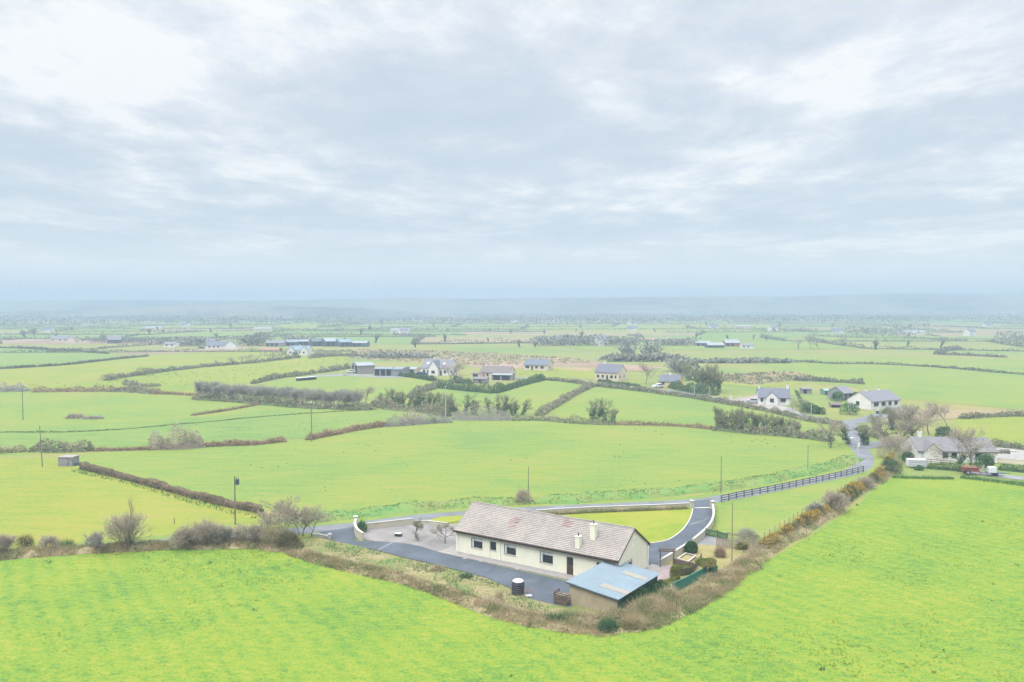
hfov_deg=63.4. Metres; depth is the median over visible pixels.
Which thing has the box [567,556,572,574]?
door
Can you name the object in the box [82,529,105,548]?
bare shrub
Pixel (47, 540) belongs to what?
bare shrub
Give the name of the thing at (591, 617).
bramble hedge
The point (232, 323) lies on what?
field hedge
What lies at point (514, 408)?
ivy tree
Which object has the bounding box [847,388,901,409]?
bungalow
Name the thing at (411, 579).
bramble hedge
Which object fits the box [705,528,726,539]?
picket fence
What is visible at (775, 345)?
pasture field
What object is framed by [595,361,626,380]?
farmhouse
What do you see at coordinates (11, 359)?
pasture field
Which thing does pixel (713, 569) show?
windbreak fence
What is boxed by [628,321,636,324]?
farmstead
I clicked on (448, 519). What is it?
lawn
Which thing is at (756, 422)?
bare tree
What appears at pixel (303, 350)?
house
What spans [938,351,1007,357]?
hedge
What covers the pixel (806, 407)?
shrub
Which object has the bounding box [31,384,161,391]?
hedge
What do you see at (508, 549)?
window
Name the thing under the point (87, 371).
pasture field
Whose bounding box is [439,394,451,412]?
ivy tree
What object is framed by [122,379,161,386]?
hedge
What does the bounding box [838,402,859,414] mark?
shrub
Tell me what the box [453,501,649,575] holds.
bungalow
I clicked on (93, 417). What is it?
hedge
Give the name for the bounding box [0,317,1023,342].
pasture field
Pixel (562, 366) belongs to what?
pasture field
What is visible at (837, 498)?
bare shrub
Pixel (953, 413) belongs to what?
pasture field
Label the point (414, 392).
ivy tree
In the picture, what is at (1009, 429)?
pasture field
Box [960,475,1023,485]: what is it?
grass hedge
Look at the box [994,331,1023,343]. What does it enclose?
woods
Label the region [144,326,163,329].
farmstead
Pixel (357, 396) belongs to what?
bare tree
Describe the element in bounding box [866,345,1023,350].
field hedge
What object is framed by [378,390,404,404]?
ivy tree
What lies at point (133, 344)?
field hedge
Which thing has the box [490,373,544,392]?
hedge
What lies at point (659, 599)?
bramble hedge
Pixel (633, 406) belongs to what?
pasture field
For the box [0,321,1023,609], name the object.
ground
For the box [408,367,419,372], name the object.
garage
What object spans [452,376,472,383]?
hedge
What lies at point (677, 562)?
garden fence
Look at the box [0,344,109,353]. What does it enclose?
hedge
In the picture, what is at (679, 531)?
kerb
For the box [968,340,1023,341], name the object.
field hedge
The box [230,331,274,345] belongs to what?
woods
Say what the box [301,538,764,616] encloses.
rough land
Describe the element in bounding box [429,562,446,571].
shrub
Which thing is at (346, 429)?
hedge
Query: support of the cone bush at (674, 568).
on the garden land at (706, 551)
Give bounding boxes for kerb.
[651,508,692,542]
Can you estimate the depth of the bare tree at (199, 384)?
266.82 m
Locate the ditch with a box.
[0,408,374,432]
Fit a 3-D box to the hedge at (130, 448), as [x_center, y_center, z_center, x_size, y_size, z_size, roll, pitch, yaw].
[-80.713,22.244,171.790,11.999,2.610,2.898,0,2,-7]
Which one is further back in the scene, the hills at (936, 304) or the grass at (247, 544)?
the hills at (936, 304)
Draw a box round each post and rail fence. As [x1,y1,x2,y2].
[721,466,863,501]
[727,532,757,539]
[926,459,957,464]
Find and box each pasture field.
[0,317,1011,343]
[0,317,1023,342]
[0,317,1023,343]
[0,318,1023,335]
[0,348,138,366]
[0,350,299,383]
[0,356,348,392]
[0,392,433,426]
[0,409,441,450]
[0,458,267,546]
[0,508,1023,681]
[1,318,1023,338]
[31,317,1022,349]
[79,420,844,511]
[113,347,254,354]
[259,374,431,397]
[350,349,600,370]
[418,380,581,409]
[468,362,662,370]
[516,368,594,379]
[526,317,983,329]
[548,387,715,426]
[714,403,833,435]
[715,474,870,537]
[716,371,811,384]
[721,381,805,386]
[763,356,1023,408]
[827,476,1023,526]
[901,409,1023,422]
[954,417,1023,444]
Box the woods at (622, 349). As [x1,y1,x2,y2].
[610,343,638,354]
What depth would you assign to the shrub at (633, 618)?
76.47 m
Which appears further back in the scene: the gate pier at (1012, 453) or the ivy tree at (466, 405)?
the ivy tree at (466, 405)
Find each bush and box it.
[15,532,37,548]
[58,537,76,547]
[257,525,285,550]
[273,528,303,551]
[669,564,680,579]
[684,541,697,553]
[758,532,781,548]
[777,522,800,535]
[791,504,832,528]
[839,480,864,501]
[867,465,887,482]
[872,432,913,456]
[879,457,905,473]
[883,451,895,461]
[901,451,914,461]
[913,466,924,469]
[974,453,994,466]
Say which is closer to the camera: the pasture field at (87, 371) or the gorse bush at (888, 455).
the gorse bush at (888, 455)
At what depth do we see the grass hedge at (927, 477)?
143.70 m
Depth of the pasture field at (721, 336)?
882.27 m
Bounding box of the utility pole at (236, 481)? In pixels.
[234,476,238,524]
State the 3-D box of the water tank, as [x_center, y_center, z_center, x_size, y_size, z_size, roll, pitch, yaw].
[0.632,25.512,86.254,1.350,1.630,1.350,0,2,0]
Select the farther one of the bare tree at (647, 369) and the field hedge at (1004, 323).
the field hedge at (1004, 323)
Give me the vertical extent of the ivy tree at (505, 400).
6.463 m
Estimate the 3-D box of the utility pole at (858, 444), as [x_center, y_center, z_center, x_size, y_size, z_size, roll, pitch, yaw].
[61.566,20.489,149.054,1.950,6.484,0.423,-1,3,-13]
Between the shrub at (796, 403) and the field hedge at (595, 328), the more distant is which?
the field hedge at (595, 328)
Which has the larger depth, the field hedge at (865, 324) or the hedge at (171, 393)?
the field hedge at (865, 324)
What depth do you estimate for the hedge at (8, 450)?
169.28 m
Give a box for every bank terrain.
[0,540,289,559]
[289,550,597,634]
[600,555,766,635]
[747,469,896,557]
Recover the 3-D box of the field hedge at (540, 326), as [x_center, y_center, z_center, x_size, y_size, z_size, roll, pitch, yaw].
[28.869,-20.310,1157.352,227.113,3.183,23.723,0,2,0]
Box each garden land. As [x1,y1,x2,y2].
[663,545,746,592]
[680,555,692,560]
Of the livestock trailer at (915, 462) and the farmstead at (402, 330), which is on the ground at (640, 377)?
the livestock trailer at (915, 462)
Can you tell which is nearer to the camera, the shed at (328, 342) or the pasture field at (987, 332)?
the shed at (328, 342)
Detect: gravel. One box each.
[356,524,456,551]
[697,536,727,544]
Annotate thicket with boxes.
[192,390,372,410]
[369,396,452,416]
[451,403,512,420]
[712,417,835,441]
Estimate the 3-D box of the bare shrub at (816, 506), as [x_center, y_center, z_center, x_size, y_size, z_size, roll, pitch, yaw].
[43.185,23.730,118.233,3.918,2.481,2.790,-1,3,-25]
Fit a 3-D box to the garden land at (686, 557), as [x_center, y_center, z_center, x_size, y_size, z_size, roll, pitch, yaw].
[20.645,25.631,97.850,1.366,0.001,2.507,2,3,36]
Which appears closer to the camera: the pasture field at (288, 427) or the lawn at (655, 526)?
the lawn at (655, 526)
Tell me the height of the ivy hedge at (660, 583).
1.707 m
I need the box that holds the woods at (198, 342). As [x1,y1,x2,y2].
[155,337,219,345]
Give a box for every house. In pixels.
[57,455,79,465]
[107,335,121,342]
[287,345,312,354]
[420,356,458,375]
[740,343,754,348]
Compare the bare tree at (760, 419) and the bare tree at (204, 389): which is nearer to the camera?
the bare tree at (760, 419)
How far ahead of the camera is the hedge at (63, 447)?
169.99 m
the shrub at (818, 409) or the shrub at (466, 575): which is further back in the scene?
the shrub at (818, 409)
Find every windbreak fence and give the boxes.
[672,567,706,591]
[708,566,717,574]
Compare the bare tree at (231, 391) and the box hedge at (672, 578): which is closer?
the box hedge at (672, 578)
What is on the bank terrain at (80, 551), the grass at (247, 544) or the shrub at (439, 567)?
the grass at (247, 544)
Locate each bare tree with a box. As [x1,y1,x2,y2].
[94,511,156,550]
[120,497,134,545]
[193,380,209,394]
[201,380,217,393]
[202,384,209,395]
[209,383,227,395]
[225,386,237,395]
[229,382,248,395]
[241,383,253,394]
[246,383,260,397]
[247,505,317,540]
[253,491,333,535]
[254,385,265,397]
[255,509,283,528]
[259,385,277,401]
[264,387,282,398]
[278,387,289,400]
[280,385,292,398]
[280,386,296,397]
[287,388,304,400]
[298,390,317,402]
[301,511,322,535]
[307,388,328,402]
[320,391,335,402]
[330,388,348,402]
[334,389,353,403]
[343,389,364,404]
[345,390,368,402]
[357,385,374,403]
[411,517,423,539]
[429,523,454,542]
[438,360,467,381]
[449,370,466,384]
[606,409,618,422]
[638,362,657,384]
[674,359,685,374]
[680,360,696,380]
[683,366,705,390]
[688,364,716,389]
[705,362,720,390]
[705,369,732,392]
[710,405,725,427]
[713,410,735,427]
[726,408,746,428]
[730,408,754,429]
[745,409,764,428]
[750,412,761,429]
[755,413,777,427]
[766,412,783,430]
[771,415,783,430]
[774,416,795,428]
[802,335,815,343]
[810,337,819,346]
[815,418,842,447]
[831,419,852,444]
[836,332,849,344]
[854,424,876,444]
[863,407,910,446]
[865,412,891,430]
[882,404,901,429]
[883,415,933,442]
[889,403,940,435]
[892,403,920,429]
[907,403,947,434]
[923,400,952,425]
[924,424,985,471]
[950,426,1001,465]
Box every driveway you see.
[320,527,570,606]
[647,508,711,564]
[694,499,711,508]
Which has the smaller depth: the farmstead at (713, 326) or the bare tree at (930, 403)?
the bare tree at (930, 403)
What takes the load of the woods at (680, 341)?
on the ground at (640, 377)
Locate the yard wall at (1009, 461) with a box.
[997,458,1023,464]
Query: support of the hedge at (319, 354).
on the ground at (640, 377)
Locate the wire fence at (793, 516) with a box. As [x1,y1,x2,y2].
[759,484,843,539]
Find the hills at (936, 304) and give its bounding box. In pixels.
[0,293,1023,316]
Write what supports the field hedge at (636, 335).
on the ground at (640, 377)
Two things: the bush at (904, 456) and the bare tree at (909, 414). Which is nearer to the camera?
the bush at (904, 456)
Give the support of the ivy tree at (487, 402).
on the ground at (640, 377)
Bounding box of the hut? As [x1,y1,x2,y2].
[829,402,841,407]
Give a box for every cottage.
[50,336,76,341]
[163,342,178,346]
[205,341,237,348]
[658,371,683,387]
[756,383,790,404]
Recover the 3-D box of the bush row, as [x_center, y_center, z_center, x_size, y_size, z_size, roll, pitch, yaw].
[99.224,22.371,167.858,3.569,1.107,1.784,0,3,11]
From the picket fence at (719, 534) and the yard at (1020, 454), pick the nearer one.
the picket fence at (719, 534)
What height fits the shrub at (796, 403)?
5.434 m
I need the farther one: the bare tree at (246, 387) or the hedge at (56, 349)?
the hedge at (56, 349)
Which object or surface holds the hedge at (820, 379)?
on the ground at (640, 377)
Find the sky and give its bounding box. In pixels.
[0,0,1023,300]
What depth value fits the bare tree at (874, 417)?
193.76 m
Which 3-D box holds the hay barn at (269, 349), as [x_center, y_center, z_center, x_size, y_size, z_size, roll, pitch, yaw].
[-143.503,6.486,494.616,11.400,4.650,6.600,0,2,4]
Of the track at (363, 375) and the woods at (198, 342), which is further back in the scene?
the woods at (198, 342)
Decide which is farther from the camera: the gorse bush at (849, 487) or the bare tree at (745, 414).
the bare tree at (745, 414)
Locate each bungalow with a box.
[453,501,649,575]
[479,363,515,378]
[523,357,552,370]
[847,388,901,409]
[901,430,998,462]
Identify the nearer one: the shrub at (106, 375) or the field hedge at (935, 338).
the shrub at (106, 375)
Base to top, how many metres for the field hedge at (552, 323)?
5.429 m
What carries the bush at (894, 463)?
on the bank terrain at (797, 535)
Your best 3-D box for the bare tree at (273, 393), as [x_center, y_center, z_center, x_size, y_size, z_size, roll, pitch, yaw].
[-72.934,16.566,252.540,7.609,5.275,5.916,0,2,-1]
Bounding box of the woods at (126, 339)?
[75,336,219,342]
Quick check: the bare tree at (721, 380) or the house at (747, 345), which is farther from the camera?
the house at (747, 345)
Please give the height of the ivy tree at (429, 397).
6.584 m
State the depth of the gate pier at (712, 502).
121.94 m
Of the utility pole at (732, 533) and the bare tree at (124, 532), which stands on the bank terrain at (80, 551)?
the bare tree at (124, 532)
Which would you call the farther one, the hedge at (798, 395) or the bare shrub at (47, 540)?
the hedge at (798, 395)
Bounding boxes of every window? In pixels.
[471,538,482,549]
[491,541,495,550]
[503,544,515,555]
[540,551,552,564]
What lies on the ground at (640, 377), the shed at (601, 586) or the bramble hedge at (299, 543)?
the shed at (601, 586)
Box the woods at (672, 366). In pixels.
[658,356,704,372]
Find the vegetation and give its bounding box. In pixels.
[0,312,1023,324]
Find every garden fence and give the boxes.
[674,559,693,572]
[694,553,701,570]
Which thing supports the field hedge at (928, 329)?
on the ground at (640, 377)
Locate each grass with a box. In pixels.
[0,538,288,559]
[30,359,347,389]
[72,469,257,518]
[250,430,775,490]
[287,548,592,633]
[292,454,864,520]
[389,554,528,610]
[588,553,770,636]
[745,461,902,556]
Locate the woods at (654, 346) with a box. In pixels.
[628,342,666,353]
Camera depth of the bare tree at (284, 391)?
252.35 m
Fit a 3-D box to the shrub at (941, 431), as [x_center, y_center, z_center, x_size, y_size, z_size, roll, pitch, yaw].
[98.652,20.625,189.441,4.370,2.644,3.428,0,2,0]
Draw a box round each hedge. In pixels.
[0,322,55,324]
[0,323,113,327]
[0,335,86,339]
[0,336,25,339]
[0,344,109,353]
[0,349,43,352]
[0,354,148,368]
[0,380,30,391]
[0,442,26,453]
[0,537,153,552]
[19,328,37,333]
[19,331,148,334]
[22,327,214,328]
[27,437,94,452]
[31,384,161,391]
[44,342,159,351]
[44,348,351,352]
[55,330,139,331]
[56,323,191,324]
[62,411,83,418]
[79,461,263,512]
[82,412,104,418]
[92,443,150,451]
[103,354,300,380]
[107,384,154,393]
[114,324,176,327]
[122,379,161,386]
[124,332,139,336]
[133,335,270,338]
[140,330,251,331]
[147,421,206,449]
[149,329,204,334]
[152,389,194,395]
[157,523,304,548]
[190,400,263,415]
[195,322,271,324]
[203,436,286,446]
[215,326,350,329]
[217,334,252,339]
[250,369,316,383]
[256,332,464,334]
[272,321,308,324]
[272,328,331,330]
[273,332,434,336]
[304,419,384,439]
[307,350,358,357]
[317,322,363,326]
[317,363,350,372]
[332,325,446,326]
[336,327,546,331]
[341,556,476,597]
[351,327,520,329]
[352,321,496,323]
[357,354,433,357]
[382,412,451,426]
[398,372,440,380]
[398,409,424,422]
[407,378,441,397]
[411,333,425,343]
[413,337,659,344]
[437,379,493,393]
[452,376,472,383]
[454,325,611,326]
[472,592,567,620]
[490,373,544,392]
[497,321,622,323]
[511,413,614,424]
[521,328,696,329]
[534,381,595,415]
[544,377,593,385]
[544,504,687,514]
[556,603,640,625]
[595,381,712,401]
[597,378,640,385]
[614,419,712,429]
[615,581,686,618]
[623,579,672,609]
[626,333,643,336]
[628,320,708,321]
[638,322,761,323]
[661,576,680,583]
[667,329,817,331]
[667,380,719,395]
[676,545,764,594]
[699,326,806,329]
[709,319,839,321]
[709,396,842,424]
[753,454,898,553]
[759,333,787,340]
[762,323,928,324]
[765,355,1023,374]
[778,328,817,331]
[787,338,967,341]
[793,372,838,382]
[795,389,823,414]
[807,333,864,337]
[811,338,866,348]
[818,330,962,332]
[838,377,864,383]
[840,319,921,321]
[853,323,908,325]
[853,422,882,440]
[865,336,1012,339]
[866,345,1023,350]
[892,473,954,479]
[904,336,966,340]
[912,325,1023,326]
[912,327,959,331]
[922,320,989,321]
[926,462,959,470]
[933,345,962,353]
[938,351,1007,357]
[946,326,991,328]
[957,408,1023,418]
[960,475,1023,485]
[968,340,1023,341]
[984,321,1023,324]
[987,339,1023,346]
[992,436,1023,449]
[998,463,1023,472]
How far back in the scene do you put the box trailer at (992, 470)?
145.52 m
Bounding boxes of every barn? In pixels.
[260,348,281,355]
[351,362,374,373]
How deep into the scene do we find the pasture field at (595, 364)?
413.51 m
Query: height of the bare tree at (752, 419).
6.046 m
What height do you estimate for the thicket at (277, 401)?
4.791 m
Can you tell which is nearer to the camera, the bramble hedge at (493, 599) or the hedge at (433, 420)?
the bramble hedge at (493, 599)
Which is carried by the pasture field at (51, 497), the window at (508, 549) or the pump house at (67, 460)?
the pump house at (67, 460)
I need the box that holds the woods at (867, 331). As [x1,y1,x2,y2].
[838,325,919,336]
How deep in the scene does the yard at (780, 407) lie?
243.14 m
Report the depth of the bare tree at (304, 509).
105.36 m
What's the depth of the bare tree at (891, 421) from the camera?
199.56 m
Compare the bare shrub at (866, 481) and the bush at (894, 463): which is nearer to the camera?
the bare shrub at (866, 481)
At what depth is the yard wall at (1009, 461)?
157.46 m
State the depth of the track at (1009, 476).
145.27 m
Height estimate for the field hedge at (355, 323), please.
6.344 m
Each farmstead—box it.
[40,327,54,331]
[81,322,90,325]
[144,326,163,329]
[180,322,190,326]
[253,327,271,330]
[390,328,409,332]
[398,327,408,334]
[594,335,608,345]
[627,326,637,330]
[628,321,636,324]
[708,324,718,328]
[733,325,750,328]
[768,325,777,331]
[831,328,843,333]
[891,331,915,335]
[902,330,924,334]
[963,328,975,335]
[981,323,993,326]
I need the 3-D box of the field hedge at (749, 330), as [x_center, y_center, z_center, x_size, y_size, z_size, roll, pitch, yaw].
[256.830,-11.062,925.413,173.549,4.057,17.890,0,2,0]
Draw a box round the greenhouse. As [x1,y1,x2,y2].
[820,388,828,394]
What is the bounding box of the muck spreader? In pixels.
[961,465,984,474]
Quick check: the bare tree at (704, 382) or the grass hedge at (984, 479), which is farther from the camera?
the bare tree at (704, 382)
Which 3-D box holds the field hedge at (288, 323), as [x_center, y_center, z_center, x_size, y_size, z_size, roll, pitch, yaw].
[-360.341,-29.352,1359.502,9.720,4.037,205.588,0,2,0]
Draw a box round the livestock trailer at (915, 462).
[906,458,926,467]
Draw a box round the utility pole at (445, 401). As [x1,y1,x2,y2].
[445,386,445,416]
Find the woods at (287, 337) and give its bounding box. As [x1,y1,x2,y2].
[274,335,317,339]
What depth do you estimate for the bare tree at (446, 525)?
104.45 m
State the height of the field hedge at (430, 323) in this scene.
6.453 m
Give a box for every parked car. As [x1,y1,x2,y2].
[652,383,663,387]
[746,398,757,403]
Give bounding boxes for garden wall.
[365,518,412,528]
[413,520,447,525]
[659,542,686,565]
[692,504,714,542]
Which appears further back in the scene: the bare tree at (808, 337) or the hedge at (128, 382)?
the bare tree at (808, 337)
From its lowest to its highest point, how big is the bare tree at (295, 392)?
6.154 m
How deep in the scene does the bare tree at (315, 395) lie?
243.69 m
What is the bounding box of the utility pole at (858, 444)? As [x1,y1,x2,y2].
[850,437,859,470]
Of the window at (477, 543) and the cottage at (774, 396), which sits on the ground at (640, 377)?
the cottage at (774, 396)
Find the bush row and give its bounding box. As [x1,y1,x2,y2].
[998,449,1009,453]
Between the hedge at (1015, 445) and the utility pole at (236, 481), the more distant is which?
the hedge at (1015, 445)
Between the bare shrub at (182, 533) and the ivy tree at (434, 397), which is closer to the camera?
the bare shrub at (182, 533)
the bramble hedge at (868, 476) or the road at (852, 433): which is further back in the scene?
the road at (852, 433)
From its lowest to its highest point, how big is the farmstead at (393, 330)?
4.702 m
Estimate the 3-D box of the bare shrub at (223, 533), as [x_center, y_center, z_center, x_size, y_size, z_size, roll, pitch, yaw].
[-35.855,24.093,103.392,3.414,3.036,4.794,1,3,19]
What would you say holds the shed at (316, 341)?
on the ground at (640, 377)
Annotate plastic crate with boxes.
[394,532,401,536]
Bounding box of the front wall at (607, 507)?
[536,502,688,511]
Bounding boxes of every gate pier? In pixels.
[689,499,693,508]
[710,500,715,508]
[1010,450,1015,457]
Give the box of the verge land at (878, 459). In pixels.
[8,440,883,562]
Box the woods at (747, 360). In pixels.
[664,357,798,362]
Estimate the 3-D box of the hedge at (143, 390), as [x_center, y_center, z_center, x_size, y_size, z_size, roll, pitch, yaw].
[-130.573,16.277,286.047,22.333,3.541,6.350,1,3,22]
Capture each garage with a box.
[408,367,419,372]
[471,372,483,378]
[827,386,854,400]
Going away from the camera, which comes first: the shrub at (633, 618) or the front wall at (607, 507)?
the shrub at (633, 618)
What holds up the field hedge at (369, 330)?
on the ground at (640, 377)
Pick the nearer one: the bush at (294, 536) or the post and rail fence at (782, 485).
the bush at (294, 536)
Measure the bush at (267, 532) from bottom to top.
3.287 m
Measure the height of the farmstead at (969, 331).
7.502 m
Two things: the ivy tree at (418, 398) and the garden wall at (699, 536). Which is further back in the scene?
the ivy tree at (418, 398)
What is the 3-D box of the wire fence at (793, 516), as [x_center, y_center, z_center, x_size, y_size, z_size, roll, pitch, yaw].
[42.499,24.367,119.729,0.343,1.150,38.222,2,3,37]
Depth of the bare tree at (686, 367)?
330.43 m
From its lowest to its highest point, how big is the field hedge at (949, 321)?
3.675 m
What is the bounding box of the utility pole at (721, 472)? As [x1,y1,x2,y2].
[720,456,721,492]
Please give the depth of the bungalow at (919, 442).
159.50 m
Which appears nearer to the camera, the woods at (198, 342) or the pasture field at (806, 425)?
the pasture field at (806, 425)
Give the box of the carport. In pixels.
[491,373,514,379]
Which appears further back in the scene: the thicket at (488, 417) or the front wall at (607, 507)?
the thicket at (488, 417)
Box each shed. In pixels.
[265,340,286,346]
[286,339,298,345]
[298,339,309,345]
[309,338,322,345]
[321,338,336,346]
[336,339,352,346]
[352,341,369,346]
[374,367,394,375]
[392,367,408,375]
[473,377,488,382]
[566,561,659,612]
[694,341,710,345]
[704,342,724,347]
[723,339,739,345]
[800,387,811,393]
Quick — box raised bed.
[677,552,696,562]
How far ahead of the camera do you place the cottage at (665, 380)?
303.10 m
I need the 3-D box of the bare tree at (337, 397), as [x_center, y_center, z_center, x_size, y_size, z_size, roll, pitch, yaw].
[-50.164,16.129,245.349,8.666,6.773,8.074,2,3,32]
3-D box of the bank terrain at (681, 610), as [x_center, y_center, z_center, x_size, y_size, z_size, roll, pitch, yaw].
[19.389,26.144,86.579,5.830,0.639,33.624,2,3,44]
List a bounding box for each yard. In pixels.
[733,395,755,402]
[751,403,798,413]
[996,448,1023,459]
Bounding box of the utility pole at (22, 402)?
[22,385,23,419]
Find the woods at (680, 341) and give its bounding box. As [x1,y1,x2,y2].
[648,337,700,345]
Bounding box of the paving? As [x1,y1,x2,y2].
[647,565,672,579]
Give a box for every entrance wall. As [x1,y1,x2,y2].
[312,533,327,537]
[354,518,363,540]
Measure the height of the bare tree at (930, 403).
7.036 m
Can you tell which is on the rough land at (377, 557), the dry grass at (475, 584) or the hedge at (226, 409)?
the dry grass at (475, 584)
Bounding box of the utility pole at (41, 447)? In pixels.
[39,425,42,466]
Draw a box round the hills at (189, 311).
[0,305,491,319]
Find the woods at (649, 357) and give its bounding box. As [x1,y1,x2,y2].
[592,352,690,361]
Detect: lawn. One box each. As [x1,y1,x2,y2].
[430,515,462,522]
[562,507,691,542]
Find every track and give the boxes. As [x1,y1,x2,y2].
[313,374,408,377]
[961,469,1023,479]
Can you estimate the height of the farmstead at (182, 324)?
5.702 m
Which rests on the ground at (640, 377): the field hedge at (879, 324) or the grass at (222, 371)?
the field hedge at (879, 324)
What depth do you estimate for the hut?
243.86 m
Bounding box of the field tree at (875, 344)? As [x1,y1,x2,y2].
[872,338,879,349]
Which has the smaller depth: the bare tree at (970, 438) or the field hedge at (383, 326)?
the bare tree at (970, 438)
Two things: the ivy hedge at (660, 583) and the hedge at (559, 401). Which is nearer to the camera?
the ivy hedge at (660, 583)
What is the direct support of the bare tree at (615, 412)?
on the ground at (640, 377)
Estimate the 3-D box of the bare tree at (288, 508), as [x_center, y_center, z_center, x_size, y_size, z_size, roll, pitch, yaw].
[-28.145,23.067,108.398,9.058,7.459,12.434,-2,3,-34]
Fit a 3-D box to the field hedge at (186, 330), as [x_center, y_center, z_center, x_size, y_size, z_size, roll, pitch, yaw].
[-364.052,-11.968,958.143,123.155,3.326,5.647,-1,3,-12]
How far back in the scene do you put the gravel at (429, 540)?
107.55 m
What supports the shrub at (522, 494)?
on the ground at (640, 377)
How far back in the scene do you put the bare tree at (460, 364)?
309.56 m
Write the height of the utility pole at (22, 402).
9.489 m
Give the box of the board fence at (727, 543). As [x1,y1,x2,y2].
[716,537,757,549]
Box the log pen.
[554,588,570,606]
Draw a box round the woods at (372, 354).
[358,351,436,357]
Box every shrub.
[0,532,17,550]
[35,533,62,548]
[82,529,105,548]
[99,373,118,379]
[134,367,154,374]
[168,522,199,547]
[188,517,228,544]
[207,525,234,543]
[230,522,266,542]
[356,519,368,531]
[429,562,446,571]
[458,573,473,577]
[494,590,504,601]
[513,487,533,502]
[539,610,568,621]
[595,614,619,633]
[619,611,650,631]
[677,564,691,575]
[695,557,716,574]
[712,546,726,557]
[735,525,758,541]
[735,542,747,549]
[786,397,808,410]
[799,402,813,412]
[801,501,823,510]
[809,405,826,413]
[816,487,852,509]
[830,391,844,400]
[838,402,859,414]
[854,476,877,489]
[934,426,952,436]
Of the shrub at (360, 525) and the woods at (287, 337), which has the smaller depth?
the shrub at (360, 525)
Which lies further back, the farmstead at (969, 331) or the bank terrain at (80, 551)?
the farmstead at (969, 331)
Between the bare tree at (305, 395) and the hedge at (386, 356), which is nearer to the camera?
the bare tree at (305, 395)
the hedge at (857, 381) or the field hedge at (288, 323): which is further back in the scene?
the field hedge at (288, 323)
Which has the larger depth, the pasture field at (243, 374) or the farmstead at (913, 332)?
the farmstead at (913, 332)
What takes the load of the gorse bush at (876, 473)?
on the bank terrain at (797, 535)
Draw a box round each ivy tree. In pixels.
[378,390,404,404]
[385,387,400,406]
[391,392,409,404]
[406,390,419,405]
[408,389,429,404]
[413,388,428,406]
[417,392,432,408]
[430,391,443,406]
[434,392,455,408]
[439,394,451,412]
[440,392,459,413]
[457,393,476,412]
[467,399,481,414]
[482,397,491,411]
[489,395,518,413]
[494,394,519,414]
[506,402,520,415]
[520,398,531,414]
[585,397,617,420]
[592,401,614,421]
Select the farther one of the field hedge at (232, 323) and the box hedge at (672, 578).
the field hedge at (232, 323)
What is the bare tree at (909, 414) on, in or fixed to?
on the ground at (640, 377)
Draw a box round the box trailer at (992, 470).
[984,466,1009,476]
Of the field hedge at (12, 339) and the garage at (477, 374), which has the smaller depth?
the garage at (477, 374)
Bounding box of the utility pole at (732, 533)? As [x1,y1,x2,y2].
[731,502,732,560]
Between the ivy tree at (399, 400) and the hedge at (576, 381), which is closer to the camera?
the ivy tree at (399, 400)
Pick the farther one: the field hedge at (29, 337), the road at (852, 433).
the field hedge at (29, 337)
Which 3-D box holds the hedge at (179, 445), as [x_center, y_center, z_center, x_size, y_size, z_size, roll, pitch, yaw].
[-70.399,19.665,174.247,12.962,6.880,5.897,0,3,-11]
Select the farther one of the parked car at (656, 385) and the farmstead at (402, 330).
the farmstead at (402, 330)
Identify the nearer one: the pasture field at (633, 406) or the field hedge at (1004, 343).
the pasture field at (633, 406)
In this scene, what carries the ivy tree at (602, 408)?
on the ground at (640, 377)
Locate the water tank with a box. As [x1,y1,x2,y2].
[512,578,524,595]
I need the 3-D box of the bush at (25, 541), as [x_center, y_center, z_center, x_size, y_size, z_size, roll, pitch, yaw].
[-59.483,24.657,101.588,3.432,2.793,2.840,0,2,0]
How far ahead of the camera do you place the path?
95.43 m
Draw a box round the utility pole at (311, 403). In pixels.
[308,402,315,441]
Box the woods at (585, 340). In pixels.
[525,333,646,345]
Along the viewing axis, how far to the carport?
333.15 m
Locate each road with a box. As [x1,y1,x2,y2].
[135,441,873,541]
[515,378,886,422]
[843,422,861,446]
[851,441,1000,448]
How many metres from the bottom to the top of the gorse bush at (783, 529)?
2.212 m
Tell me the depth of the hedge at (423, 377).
338.83 m
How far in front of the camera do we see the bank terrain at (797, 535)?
110.08 m
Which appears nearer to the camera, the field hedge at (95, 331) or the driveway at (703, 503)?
the driveway at (703, 503)
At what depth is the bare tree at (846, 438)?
178.57 m
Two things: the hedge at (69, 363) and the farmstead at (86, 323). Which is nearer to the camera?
the hedge at (69, 363)
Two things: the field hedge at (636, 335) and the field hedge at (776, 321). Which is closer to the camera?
the field hedge at (636, 335)
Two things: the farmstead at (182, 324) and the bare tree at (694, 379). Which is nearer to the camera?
the bare tree at (694, 379)
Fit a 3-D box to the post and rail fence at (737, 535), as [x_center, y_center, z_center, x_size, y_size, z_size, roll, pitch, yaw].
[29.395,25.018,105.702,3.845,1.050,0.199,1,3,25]
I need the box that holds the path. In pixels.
[439,545,664,579]
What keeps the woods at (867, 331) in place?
on the ground at (640, 377)
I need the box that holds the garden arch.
[658,547,675,566]

